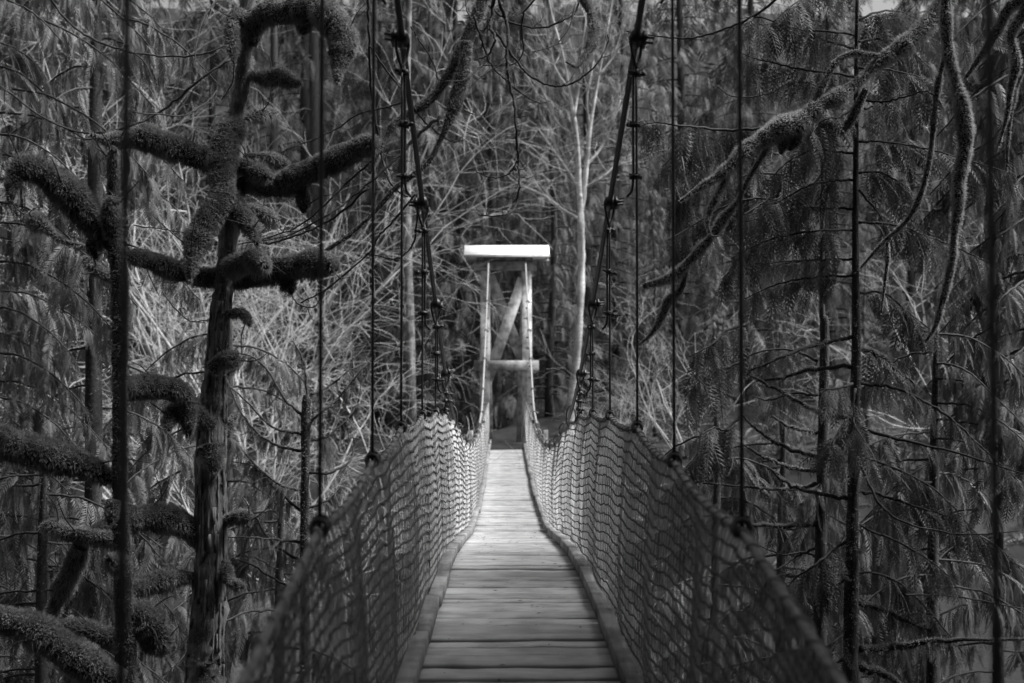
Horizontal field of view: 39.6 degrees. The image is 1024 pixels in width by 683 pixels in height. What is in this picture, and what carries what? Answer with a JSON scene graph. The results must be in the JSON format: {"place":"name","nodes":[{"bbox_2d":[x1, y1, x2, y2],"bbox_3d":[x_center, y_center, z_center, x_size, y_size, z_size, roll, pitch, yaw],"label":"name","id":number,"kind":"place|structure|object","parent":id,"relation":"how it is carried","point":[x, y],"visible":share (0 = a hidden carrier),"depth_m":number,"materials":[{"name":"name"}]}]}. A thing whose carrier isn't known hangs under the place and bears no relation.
{"place":"outdoors","nodes":[
{"label":"outdoors","id":0,"kind":"place"},
{"bbox_2d":[0,0,981,27],"label":"sky","id":1,"kind":"structure","parent":0,"point":[877,5],"materials":[{"name":"white"}]},
{"bbox_2d":[0,4,1023,609],"bbox_3d":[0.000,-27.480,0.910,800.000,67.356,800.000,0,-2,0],"label":"forest ground","id":2,"kind":"structure","parent":0,"point":[504,438],"depth_m":55.27,"materials":[{"name":"grey plant"}]},
{"bbox_2d":[0,0,90,369],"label":"conifer tree","id":3,"kind":"object","parent":2,"relation":"on","point":[15,106],"visible":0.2,"depth_m":59.94,"materials":[{"name":"grey plant"}]},
{"bbox_2d":[13,252,84,483],"bbox_3d":[-13.377,0.887,41.032,2.337,6.927,2.296,1,-2,-29],"label":"conifer tree","id":4,"kind":"object","parent":2,"relation":"on","point":[57,369],"visible":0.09,"depth_m":40.95,"materials":[{"name":"grey plant"}]},
{"bbox_2d":[0,0,173,682],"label":"cedar tree","id":5,"kind":"object","parent":2,"relation":"on","point":[20,414],"visible":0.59,"depth_m":13.33,"materials":[{"name":"grey plant"}]},
{"bbox_2d":[0,115,178,682],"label":"mossy sapling","id":6,"kind":"object","parent":2,"relation":"on","point":[74,648],"visible":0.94,"depth_m":8.53,"materials":[{"name":"black plant"}]},
{"bbox_2d":[0,472,178,682],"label":"cedar tree","id":7,"kind":"object","parent":2,"relation":"on","point":[81,601],"visible":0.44,"depth_m":11.72,"materials":[{"name":"grey plant"}]},
{"bbox_2d":[0,0,219,682],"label":"cedar tree","id":8,"kind":"object","parent":2,"relation":"on","point":[92,394],"visible":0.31,"depth_m":15.46,"materials":[{"name":"grey plant"}]},
{"bbox_2d":[27,0,204,369],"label":"conifer tree","id":9,"kind":"object","parent":2,"relation":"on","point":[106,96],"visible":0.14,"depth_m":58.24,"materials":[{"name":"grey plant"}]},
{"bbox_2d":[129,283,194,464],"bbox_3d":[-10.252,0.750,41.943,2.025,6.224,1.882,2,-2,-39],"label":"conifer tree","id":10,"kind":"object","parent":2,"relation":"on","point":[167,335],"visible":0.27,"depth_m":41.95,"materials":[{"name":"grey plant"}]},
{"bbox_2d":[0,145,399,508],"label":"bare thicket","id":11,"kind":"object","parent":2,"relation":"on","point":[170,489],"visible":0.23,"depth_m":38.52,"materials":[{"name":"grey plant"}]},
{"bbox_2d":[135,0,298,350],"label":"conifer tree","id":12,"kind":"object","parent":2,"relation":"on","point":[213,32],"visible":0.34,"depth_m":61.97,"materials":[{"name":"grey plant"}]},
{"bbox_2d":[54,0,384,682],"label":"mossy tree","id":13,"kind":"object","parent":2,"relation":"on","point":[233,172],"visible":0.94,"depth_m":10.24,"materials":[{"name":"grey plant"}]},
{"bbox_2d":[103,319,343,682],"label":"cedar tree","id":14,"kind":"object","parent":2,"relation":"on","point":[180,614],"visible":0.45,"depth_m":17.08,"materials":[{"name":"grey plant"}]},
{"bbox_2d":[0,183,511,560],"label":"bare thicket","id":15,"kind":"object","parent":2,"relation":"on","point":[257,452],"visible":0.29,"depth_m":36.89,"materials":[{"name":"grey plant"}]},
{"bbox_2d":[217,0,323,395],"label":"tree trunk","id":16,"kind":"object","parent":2,"relation":"on","point":[273,129],"visible":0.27,"depth_m":56.14,"materials":[{"name":"grey plant"}]},
{"bbox_2d":[67,263,482,536],"bbox_3d":[-5.292,1.600,39.171,9.822,8.176,11.976,-1,-2,21],"label":"bare thicket","id":17,"kind":"object","parent":2,"relation":"on","point":[331,481],"visible":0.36,"depth_m":38.51,"materials":[{"name":"grey plant"}]},
{"bbox_2d":[162,488,392,682],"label":"cedar tree","id":18,"kind":"object","parent":2,"relation":"on","point":[230,649],"visible":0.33,"depth_m":14.31,"materials":[{"name":"grey plant"}]},
{"bbox_2d":[0,0,555,442],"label":"bare thicket","id":19,"kind":"object","parent":2,"relation":"on","point":[143,315],"visible":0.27,"depth_m":46.16,"materials":[{"name":"grey plant"}]},
{"bbox_2d":[61,286,528,613],"bbox_3d":[-6.083,3.179,35.725,14.049,9.367,7.745,-1,-2,24],"label":"bare thicket","id":20,"kind":"object","parent":2,"relation":"on","point":[274,463],"visible":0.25,"depth_m":35.47,"materials":[{"name":"grey plant"}]},
{"bbox_2d":[0,0,602,532],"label":"bare thicket","id":21,"kind":"object","parent":2,"relation":"on","point":[138,322],"visible":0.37,"depth_m":45.01,"materials":[{"name":"grey plant"}]},
{"bbox_2d":[227,341,377,682],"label":"broken sapling","id":22,"kind":"object","parent":2,"relation":"on","point":[304,457],"visible":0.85,"depth_m":13.04,"materials":[{"name":"grey plant"}]},
{"bbox_2d":[0,87,604,538],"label":"bare thicket","id":23,"kind":"object","parent":2,"relation":"on","point":[326,299],"visible":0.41,"depth_m":41.53,"materials":[{"name":"grey plant"}]},
{"bbox_2d":[243,0,375,351],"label":"conifer tree","id":24,"kind":"object","parent":2,"relation":"on","point":[303,98],"visible":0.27,"depth_m":60.00,"materials":[{"name":"grey plant"}]},
{"bbox_2d":[257,0,370,433],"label":"tree trunk","id":25,"kind":"object","parent":2,"relation":"on","point":[313,62],"visible":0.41,"depth_m":50.11,"materials":[{"name":"black plant"}]},
{"bbox_2d":[0,3,668,544],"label":"bare thicket","id":26,"kind":"object","parent":2,"relation":"on","point":[394,271],"visible":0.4,"depth_m":41.45,"materials":[{"name":"grey plant"}]},
{"bbox_2d":[284,420,448,596],"bbox_3d":[-3.764,4.442,36.084,4.260,5.152,7.727,-1,-2,26],"label":"bare thicket","id":27,"kind":"object","parent":2,"relation":"on","point":[366,565],"visible":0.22,"depth_m":36.02,"materials":[{"name":"grey plant"}]},
{"bbox_2d":[286,0,464,441],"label":"conifer tree","id":28,"kind":"object","parent":2,"relation":"on","point":[356,129],"visible":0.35,"depth_m":49.87,"materials":[{"name":"grey plant"}]},
{"bbox_2d":[0,0,776,323],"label":"maple tree","id":29,"kind":"object","parent":2,"relation":"on","point":[460,66],"visible":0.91,"depth_m":11.21,"materials":[{"name":"grey plant"}]},
{"bbox_2d":[326,0,475,377],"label":"conifer tree","id":30,"kind":"object","parent":2,"relation":"on","point":[366,73],"visible":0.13,"depth_m":56.97,"materials":[{"name":"grey plant"}]},
{"bbox_2d":[353,0,457,425],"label":"tree trunk","id":31,"kind":"object","parent":2,"relation":"on","point":[409,321],"visible":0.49,"depth_m":45.02,"materials":[{"name":"grey wood"}]},
{"bbox_2d":[395,252,463,429],"bbox_3d":[-2.774,0.207,47.399,2.153,6.494,2.191,2,-2,-39],"label":"conifer tree","id":32,"kind":"object","parent":2,"relation":"on","point":[429,345],"visible":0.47,"depth_m":47.45,"materials":[{"name":"grey plant"}]},
{"bbox_2d":[356,0,516,433],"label":"conifer tree","id":33,"kind":"object","parent":2,"relation":"on","point":[424,38],"visible":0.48,"depth_m":48.34,"materials":[{"name":"grey plant"}]},
{"bbox_2d":[402,0,510,403],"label":"tree trunk","id":34,"kind":"object","parent":2,"relation":"on","point":[444,41],"visible":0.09,"depth_m":52.04,"materials":[{"name":"grey plant"}]},
{"bbox_2d":[365,0,556,429],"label":"conifer tree","id":35,"kind":"object","parent":2,"relation":"on","point":[459,220],"visible":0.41,"depth_m":49.87,"materials":[{"name":"grey plant"}]},
{"bbox_2d":[432,0,562,408],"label":"conifer tree","id":36,"kind":"object","parent":2,"relation":"on","point":[488,44],"visible":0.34,"depth_m":51.11,"materials":[{"name":"grey plant"}]},
{"bbox_2d":[463,245,549,444],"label":"bridge tower","id":37,"kind":"structure","parent":2,"relation":"on","point":[508,257],"depth_m":42.46,"materials":[{"name":"wood"}]},
{"bbox_2d":[116,0,488,682],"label":"cable","id":38,"kind":"object","parent":37,"relation":"attached to","point":[400,38],"visible":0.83,"depth_m":4.28,"materials":[{"name":"metal"}]},
{"bbox_2d":[236,402,489,682],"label":"side net","id":39,"kind":"object","parent":38,"relation":"hanging from","point":[415,434],"visible":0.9,"depth_m":5.90,"materials":[{"name":"grey fabric"}]},
{"bbox_2d":[524,0,1001,682],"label":"cable","id":40,"kind":"object","parent":37,"relation":"attached to","point":[638,38],"visible":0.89,"depth_m":4.27,"materials":[{"name":"metal"}]},
{"bbox_2d":[525,402,847,682],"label":"side net","id":41,"kind":"object","parent":40,"relation":"hanging from","point":[539,456],"visible":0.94,"depth_m":6.09,"materials":[{"name":"grey fabric"}]},
{"bbox_2d":[0,0,1023,342],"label":"hillside forest","id":42,"kind":"object","parent":2,"relation":"on","point":[722,66],"visible":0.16,"depth_m":64.79,"materials":[{"name":"grey plant"}]},
{"bbox_2d":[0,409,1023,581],"bbox_3d":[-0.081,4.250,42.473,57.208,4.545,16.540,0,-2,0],"label":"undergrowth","id":43,"kind":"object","parent":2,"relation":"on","point":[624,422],"visible":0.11,"depth_m":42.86,"materials":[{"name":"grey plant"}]},
{"bbox_2d":[376,430,662,682],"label":"footbridge walkway","id":44,"kind":"structure","parent":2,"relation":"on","point":[516,593],"depth_m":9.04,"materials":[{"name":"grey wood"}]},
{"bbox_2d":[448,0,605,392],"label":"conifer tree","id":45,"kind":"object","parent":2,"relation":"on","point":[523,3],"visible":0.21,"depth_m":55.16,"materials":[{"name":"grey plant"}]},
{"bbox_2d":[475,0,631,426],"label":"conifer tree","id":46,"kind":"object","parent":2,"relation":"on","point":[555,285],"visible":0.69,"depth_m":49.01,"materials":[{"name":"grey plant"}]},
{"bbox_2d":[485,0,668,433],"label":"alder tree","id":47,"kind":"object","parent":2,"relation":"on","point":[579,217],"visible":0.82,"depth_m":45.46,"materials":[{"name":"grey plant"}]},
{"bbox_2d":[508,0,671,397],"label":"conifer tree","id":48,"kind":"object","parent":2,"relation":"on","point":[591,200],"visible":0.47,"depth_m":53.01,"materials":[{"name":"grey plant"}]},
{"bbox_2d":[550,332,685,453],"bbox_3d":[3.526,1.839,42.194,3.485,4.215,6.322,-1,-2,23],"label":"bare thicket","id":49,"kind":"object","parent":2,"relation":"on","point":[626,403],"visible":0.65,"depth_m":41.94,"materials":[{"name":"grey plant"}]},
{"bbox_2d":[547,0,690,374],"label":"conifer tree","id":50,"kind":"object","parent":2,"relation":"on","point":[615,307],"visible":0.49,"depth_m":55.94,"materials":[{"name":"grey plant"}]},
{"bbox_2d":[620,188,692,436],"bbox_3d":[4.624,-0.821,45.035,2.164,8.164,2.191,2,-3,-41],"label":"conifer tree","id":51,"kind":"object","parent":2,"relation":"on","point":[646,305],"visible":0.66,"depth_m":44.98,"materials":[{"name":"grey plant"}]},
{"bbox_2d":[594,0,753,344],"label":"conifer tree","id":52,"kind":"object","parent":2,"relation":"on","point":[680,80],"visible":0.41,"depth_m":60.13,"materials":[{"name":"grey plant"}]},
{"bbox_2d":[539,250,883,455],"bbox_3d":[5.884,0.457,40.992,9.580,6.541,7.857,1,-2,-30],"label":"bare thicket","id":53,"kind":"object","parent":2,"relation":"on","point":[656,424],"visible":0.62,"depth_m":40.91,"materials":[{"name":"grey plant"}]},
{"bbox_2d":[684,264,747,456],"bbox_3d":[5.803,0.683,41.029,1.765,5.835,1.898,1,-2,-30],"label":"conifer tree","id":54,"kind":"object","parent":2,"relation":"on","point":[713,316],"visible":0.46,"depth_m":41.00,"materials":[{"name":"grey plant"}]},
{"bbox_2d":[601,423,835,682],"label":"cedar tree","id":55,"kind":"object","parent":2,"relation":"on","point":[752,477],"visible":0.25,"depth_m":13.62,"materials":[{"name":"grey plant"}]},
{"bbox_2d":[657,0,845,425],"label":"conifer tree","id":56,"kind":"object","parent":2,"relation":"on","point":[694,317],"visible":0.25,"depth_m":51.96,"materials":[{"name":"grey plant"}]},
{"bbox_2d":[686,152,830,681],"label":"young cedar","id":57,"kind":"object","parent":2,"relation":"on","point":[820,548],"visible":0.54,"depth_m":12.21,"materials":[{"name":"grey plant"}]},
{"bbox_2d":[625,103,910,682],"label":"cedar tree","id":58,"kind":"object","parent":2,"relation":"on","point":[714,448],"visible":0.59,"depth_m":12.42,"materials":[{"name":"grey plant"}]},
{"bbox_2d":[744,261,810,466],"bbox_3d":[7.508,0.705,40.105,2.045,6.062,2.009,-1,-2,23],"label":"conifer tree","id":59,"kind":"object","parent":2,"relation":"on","point":[780,340],"visible":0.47,"depth_m":39.92,"materials":[{"name":"grey plant"}]},
{"bbox_2d":[641,425,914,682],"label":"cedar tree","id":60,"kind":"object","parent":2,"relation":"on","point":[837,535],"visible":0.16,"depth_m":15.00,"materials":[{"name":"grey plant"}]},
{"bbox_2d":[754,0,905,376],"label":"conifer tree","id":61,"kind":"object","parent":2,"relation":"on","point":[831,308],"visible":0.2,"depth_m":56.82,"materials":[{"name":"grey plant"}]},
{"bbox_2d":[638,0,1023,345],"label":"mossy maple","id":62,"kind":"object","parent":2,"relation":"on","point":[786,131],"visible":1,"depth_m":10.56,"materials":[{"name":"grey plant"}]},
{"bbox_2d":[712,0,1023,682],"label":"young cedar","id":63,"kind":"object","parent":2,"relation":"on","point":[776,35],"visible":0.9,"depth_m":11.00,"materials":[{"name":"grey plant"}]},
{"bbox_2d":[785,547,952,682],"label":"cedar tree","id":64,"kind":"object","parent":2,"relation":"on","point":[832,622],"visible":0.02,"depth_m":15.82,"materials":[{"name":"grey plant"}]},
{"bbox_2d":[839,248,900,461],"bbox_3d":[10.432,0.538,42.069,2.000,6.613,2.151,-1,-2,25],"label":"conifer tree","id":65,"kind":"object","parent":2,"relation":"on","point":[864,325],"visible":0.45,"depth_m":41.97,"materials":[{"name":"grey plant"}]},
{"bbox_2d":[720,119,1023,477],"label":"bare thicket","id":66,"kind":"object","parent":2,"relation":"on","point":[918,428],"visible":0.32,"depth_m":39.36,"materials":[{"name":"grey plant"}]},
{"bbox_2d":[779,329,1023,682],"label":"cedar tree","id":67,"kind":"object","parent":2,"relation":"on","point":[979,428],"visible":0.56,"depth_m":12.92,"materials":[{"name":"grey plant"}]},
{"bbox_2d":[831,0,1008,393],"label":"conifer tree","id":68,"kind":"object","parent":2,"relation":"on","point":[910,276],"visible":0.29,"depth_m":54.00,"materials":[{"name":"grey plant"}]},
{"bbox_2d":[896,256,962,472],"bbox_3d":[11.907,0.754,39.889,2.153,6.494,2.191,1,-2,-19],"label":"conifer tree","id":69,"kind":"object","parent":2,"relation":"on","point":[934,283],"visible":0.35,"depth_m":40.00,"materials":[{"name":"grey plant"}]},
{"bbox_2d":[859,401,1023,682],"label":"cedar tree","id":70,"kind":"object","parent":2,"relation":"on","point":[910,669],"visible":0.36,"depth_m":13.91,"materials":[{"name":"grey plant"}]},
{"bbox_2d":[915,0,1023,443],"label":"cedar tree","id":71,"kind":"object","parent":2,"relation":"on","point":[1006,218],"visible":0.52,"depth_m":14.39,"materials":[{"name":"grey plant"}]},
{"bbox_2d":[917,0,1023,359],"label":"conifer tree","id":72,"kind":"object","parent":2,"relation":"on","point":[959,9],"visible":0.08,"depth_m":58.09,"materials":[{"name":"grey plant"}]},
{"bbox_2d":[976,240,1023,433],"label":"conifer tree","id":73,"kind":"object","parent":2,"relation":"on","point":[1007,378],"visible":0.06,"depth_m":42.85,"materials":[{"name":"grey plant"}]},
{"bbox_2d":[0,594,1023,682],"bbox_3d":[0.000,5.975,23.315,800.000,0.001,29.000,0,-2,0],"label":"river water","id":74,"kind":"structure","parent":0,"point":[1015,676],"depth_m":29.03,"materials":[{"name":"grey liquid"}]}
]}

